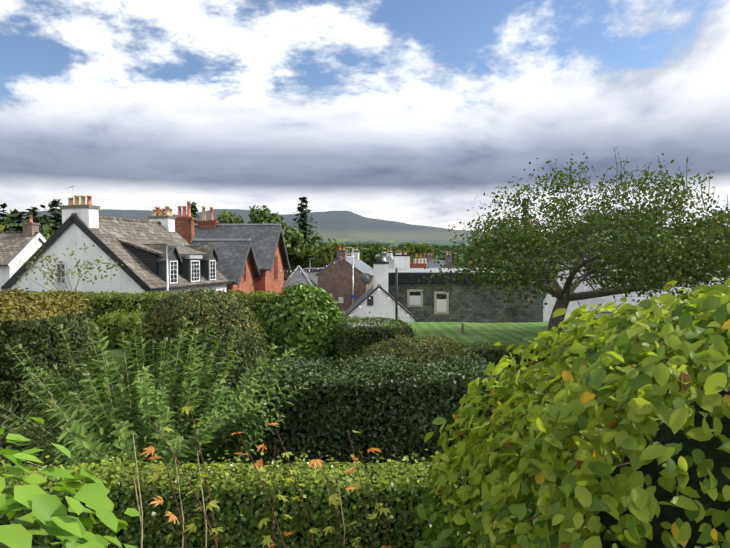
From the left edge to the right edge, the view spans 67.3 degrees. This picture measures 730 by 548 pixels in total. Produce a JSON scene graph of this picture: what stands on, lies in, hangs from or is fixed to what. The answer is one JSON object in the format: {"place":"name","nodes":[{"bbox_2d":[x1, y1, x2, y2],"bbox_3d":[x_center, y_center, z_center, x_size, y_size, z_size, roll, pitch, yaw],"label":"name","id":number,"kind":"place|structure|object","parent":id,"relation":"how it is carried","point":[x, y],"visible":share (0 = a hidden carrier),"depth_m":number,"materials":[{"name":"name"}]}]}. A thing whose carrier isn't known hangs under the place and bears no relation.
{"place":"outdoors","nodes":[
{"label":"outdoors","id":0,"kind":"place"},
{"bbox_2d":[0,209,727,545],"bbox_3d":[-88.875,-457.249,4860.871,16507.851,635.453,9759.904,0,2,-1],"label":"terrain","id":1,"kind":"structure","parent":0,"point":[349,227],"depth_m":4960.52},
{"bbox_2d":[0,203,12,226],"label":"spruce","id":2,"kind":"object","parent":1,"relation":"on","point":[3,206],"visible":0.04,"depth_m":93.80,"materials":[{"name":"green plant"}]},
{"bbox_2d":[0,218,17,231],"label":"deciduous tree","id":3,"kind":"object","parent":1,"relation":"on","point":[3,227],"depth_m":80.09,"materials":[{"name":"green plant"}]},
{"bbox_2d":[2,209,34,231],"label":"spruce","id":4,"kind":"object","parent":1,"relation":"on","point":[16,214],"depth_m":73.74,"materials":[{"name":"green plant"}]},
{"bbox_2d":[0,216,46,290],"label":"house","id":5,"kind":"structure","parent":1,"relation":"on","point":[18,250],"depth_m":42.10,"materials":[{"name":"white paint"}]},
{"bbox_2d":[0,423,62,470],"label":"shrub","id":6,"kind":"object","parent":1,"relation":"on","point":[4,444],"visible":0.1,"depth_m":6.77,"materials":[{"name":"green plant"}]},
{"bbox_2d":[20,207,46,233],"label":"spruce","id":7,"kind":"object","parent":1,"relation":"on","point":[34,213],"visible":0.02,"depth_m":83.71,"materials":[{"name":"green plant"}]},
{"bbox_2d":[40,214,52,229],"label":"spruce","id":8,"kind":"object","parent":1,"relation":"on","point":[46,215],"depth_m":99.07,"materials":[{"name":"green plant"}]},
{"bbox_2d":[39,223,55,239],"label":"deciduous tree","id":9,"kind":"object","parent":1,"relation":"on","point":[48,234],"visible":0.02,"depth_m":70.51,"materials":[{"name":"green plant"}]},
{"bbox_2d":[36,199,63,235],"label":"spruce","id":10,"kind":"object","parent":1,"relation":"on","point":[54,222],"visible":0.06,"depth_m":78.67,"materials":[{"name":"green plant"}]},
{"bbox_2d":[0,283,111,442],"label":"yew hedge","id":11,"kind":"object","parent":1,"relation":"on","point":[37,328],"visible":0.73,"depth_m":8.49,"materials":[{"name":"green plant"}]},
{"bbox_2d":[12,243,122,291],"bbox_3d":[-12.647,1.253,24.102,4.090,5.280,3.886,0,2,-1],"label":"young tree","id":12,"kind":"object","parent":1,"relation":"on","point":[65,272],"visible":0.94,"depth_m":23.46,"materials":[{"name":"green plant"}]},
{"bbox_2d":[0,417,139,547],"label":"leafy plant","id":13,"kind":"object","parent":1,"relation":"on","point":[49,515],"visible":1,"depth_m":1.64,"materials":[{"name":"green plant"}]},
{"bbox_2d":[1,186,231,298],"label":"white house","id":14,"kind":"structure","parent":1,"relation":"on","point":[136,248],"depth_m":30.23,"materials":[{"name":"white paint"}]},
{"bbox_2d":[96,309,177,349],"bbox_3d":[-4.980,1.899,13.056,2.956,2.248,1.275,0,2,-1],"label":"hedge","id":15,"kind":"object","parent":1,"relation":"on","point":[114,325],"visible":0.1,"depth_m":12.63,"materials":[{"name":"green plant"}]},
{"bbox_2d":[1,288,279,332],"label":"beech hedge","id":16,"kind":"object","parent":1,"relation":"on","point":[102,303],"visible":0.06,"depth_m":21.64,"materials":[{"name":"green plant"}]},
{"bbox_2d":[0,303,308,470],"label":"buddleia","id":17,"kind":"object","parent":1,"relation":"on","point":[81,441],"visible":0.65,"depth_m":5.74,"materials":[{"name":"green plant"}]},
{"bbox_2d":[186,202,199,223],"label":"spruce","id":18,"kind":"object","parent":1,"relation":"on","point":[193,206],"depth_m":84.28,"materials":[{"name":"green plant"}]},
{"bbox_2d":[122,287,271,421],"bbox_3d":[-3.251,2.845,11.048,2.935,5.181,2.956,0,2,-1],"label":"bush","id":19,"kind":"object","parent":1,"relation":"on","point":[170,310],"depth_m":10.23,"materials":[{"name":"green plant"}]},
{"bbox_2d":[214,210,245,223],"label":"deciduous tree","id":20,"kind":"object","parent":1,"relation":"on","point":[225,217],"visible":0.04,"depth_m":109.95,"materials":[{"name":"green plant"}]},
{"bbox_2d":[175,201,289,298],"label":"brick house","id":21,"kind":"structure","parent":1,"relation":"on","point":[253,257],"depth_m":45.02,"materials":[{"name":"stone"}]},
{"bbox_2d":[0,448,470,547],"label":"box hedge","id":22,"kind":"object","parent":1,"relation":"on","point":[237,491],"visible":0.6,"depth_m":3.91,"materials":[{"name":"green plant"}]},
{"bbox_2d":[231,386,256,460],"bbox_3d":[-1.317,2.907,8.979,2.244,2.578,2.022,0,2,-1],"label":"shrub","id":23,"kind":"object","parent":1,"relation":"on","point":[248,439],"depth_m":8.33,"materials":[{"name":"green plant"}]},
{"bbox_2d":[132,399,390,547],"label":"maple","id":24,"kind":"object","parent":1,"relation":"on","point":[259,463],"visible":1,"depth_m":3.27,"materials":[{"name":"brown"}]},
{"bbox_2d":[246,204,309,262],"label":"deciduous tree","id":25,"kind":"object","parent":1,"relation":"on","point":[295,248],"visible":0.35,"depth_m":98.38,"materials":[{"name":"green plant"}]},
{"bbox_2d":[252,282,347,365],"bbox_3d":[-1.506,1.637,13.020,2.467,2.882,2.406,0,2,-1],"label":"laurel","id":26,"kind":"object","parent":1,"relation":"on","point":[302,318],"visible":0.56,"depth_m":12.25,"materials":[{"name":"green plant"}]},
{"bbox_2d":[284,196,322,280],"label":"spruce","id":27,"kind":"object","parent":1,"relation":"on","point":[302,222],"visible":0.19,"depth_m":119.07,"materials":[{"name":"green plant"}]},
{"bbox_2d":[283,266,323,290],"bbox_3d":[-5.770,5.531,60.284,4.209,13.117,16.149,0,2,6],"label":"hipped annexe and flat shed","id":28,"kind":"object","parent":1,"relation":"on","point":[305,277],"visible":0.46,"depth_m":53.42,"materials":[{"name":"grey stone"}]},
{"bbox_2d":[289,231,323,268],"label":"deciduous tree","id":29,"kind":"object","parent":1,"relation":"on","point":[306,262],"visible":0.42,"depth_m":102.13,"materials":[{"name":"green plant"}]},
{"bbox_2d":[166,244,463,333],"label":"poles","id":30,"kind":"object","parent":1,"relation":"on","point":[353,295],"visible":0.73,"depth_m":30.02,"materials":[{"name":"metal"}]},
{"bbox_2d":[311,238,362,267],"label":"deciduous tree","id":31,"kind":"object","parent":1,"relation":"on","point":[325,254],"visible":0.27,"depth_m":93.21,"materials":[{"name":"green plant"}]},
{"bbox_2d":[315,246,373,311],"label":"house","id":32,"kind":"structure","parent":1,"relation":"on","point":[335,280],"depth_m":55.06,"materials":[{"name":"brown stone"}]},
{"bbox_2d":[348,242,394,267],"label":"deciduous tree","id":33,"kind":"object","parent":1,"relation":"on","point":[368,253],"visible":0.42,"depth_m":127.15,"materials":[{"name":"green plant"}]},
{"bbox_2d":[330,312,415,364],"bbox_3d":[0.208,1.900,12.042,1.924,2.094,1.329,0,2,-1],"label":"lawn hedge","id":34,"kind":"object","parent":1,"relation":"on","point":[357,337],"visible":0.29,"depth_m":11.70,"materials":[{"name":"green plant"}]},
{"bbox_2d":[249,349,512,508],"bbox_3d":[0.207,2.071,7.117,3.339,2.045,1.442,0,2,-1],"label":"holly hedge","id":35,"kind":"object","parent":1,"relation":"on","point":[388,406],"visible":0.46,"depth_m":6.60,"materials":[{"name":"green plant"}]},
{"bbox_2d":[343,252,418,325],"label":"house","id":36,"kind":"structure","parent":1,"relation":"on","point":[376,299],"depth_m":36.09,"materials":[{"name":"white render"},{"name":"dark slate"},{"name":"black paint"}]},
{"bbox_2d":[392,242,438,263],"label":"deciduous tree","id":37,"kind":"object","parent":1,"relation":"on","point":[414,248],"visible":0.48,"depth_m":147.69,"materials":[{"name":"green plant"}]},
{"bbox_2d":[356,331,477,367],"bbox_3d":[0.926,2.181,10.081,2.610,2.280,2.704,-1,2,-38],"label":"hedge","id":38,"kind":"object","parent":1,"relation":"on","point":[417,350],"visible":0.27,"depth_m":9.72,"materials":[{"name":"green plant"}]},
{"bbox_2d":[388,251,549,322],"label":"stone building","id":39,"kind":"structure","parent":1,"relation":"on","point":[485,306],"depth_m":40.18,"materials":[{"name":"stone"}]},
{"bbox_2d":[284,242,658,282],"bbox_3d":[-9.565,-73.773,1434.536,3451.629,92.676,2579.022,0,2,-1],"label":"trees","id":40,"kind":"object","parent":1,"relation":"on","point":[455,251],"visible":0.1,"depth_m":1216.57,"materials":[{"name":"green plant"}]},
{"bbox_2d":[463,239,510,260],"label":"deciduous tree","id":41,"kind":"object","parent":1,"relation":"on","point":[468,255],"visible":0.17,"depth_m":140.25,"materials":[{"name":"green plant"}]},
{"bbox_2d":[447,338,571,377],"bbox_3d":[2.609,2.197,12.154,3.879,1.487,1.009,0,2,-1],"label":"lawn hedge","id":42,"kind":"object","parent":1,"relation":"on","point":[495,352],"visible":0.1,"depth_m":11.87,"materials":[{"name":"green plant"}]},
{"bbox_2d":[518,198,535,256],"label":"spruce","id":43,"kind":"object","parent":1,"relation":"on","point":[526,210],"visible":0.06,"depth_m":110.00,"materials":[{"name":"green plant"}]},
{"bbox_2d":[502,364,585,470],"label":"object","id":44,"kind":"object","parent":1,"relation":"on","point":[531,392],"depth_m":8.26,"materials":[{"name":"green plant"}]},
{"bbox_2d":[386,244,729,324],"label":"buildings","id":45,"kind":"structure","parent":1,"relation":"on","point":[419,261],"depth_m":30.39,"materials":[{"name":"paint"}]},
{"bbox_2d":[409,277,729,547],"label":"sallow shrub","id":46,"kind":"object","parent":1,"relation":"on","point":[664,484],"visible":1,"depth_m":2.44,"materials":[{"name":"green plant"}]},
{"bbox_2d":[546,208,635,259],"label":"deciduous tree","id":47,"kind":"object","parent":1,"relation":"on","point":[574,246],"visible":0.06,"depth_m":83.89,"materials":[{"name":"green plant"}]},
{"bbox_2d":[609,219,692,259],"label":"deciduous tree","id":48,"kind":"object","parent":1,"relation":"on","point":[649,233],"depth_m":74.77,"materials":[{"name":"green plant"}]},
{"bbox_2d":[675,210,728,239],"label":"deciduous tree","id":49,"kind":"object","parent":1,"relation":"on","point":[716,217],"depth_m":88.28,"materials":[{"name":"green plant"}]},
{"bbox_2d":[0,0,729,231],"label":"sky","id":50,"kind":"structure","parent":0,"point":[403,111],"materials":[{"name":"white"}]},
{"bbox_2d":[379,322,639,344],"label":"lawn","id":51,"kind":"structure","parent":0,"point":[519,333],"depth_m":15.19,"materials":[{"name":"green plant"}]},
{"bbox_2d":[411,147,729,344],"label":"apple tree","id":52,"kind":"object","parent":51,"relation":"on","point":[686,266],"visible":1,"depth_m":12.43,"materials":[{"name":"green plant"}]}
]}

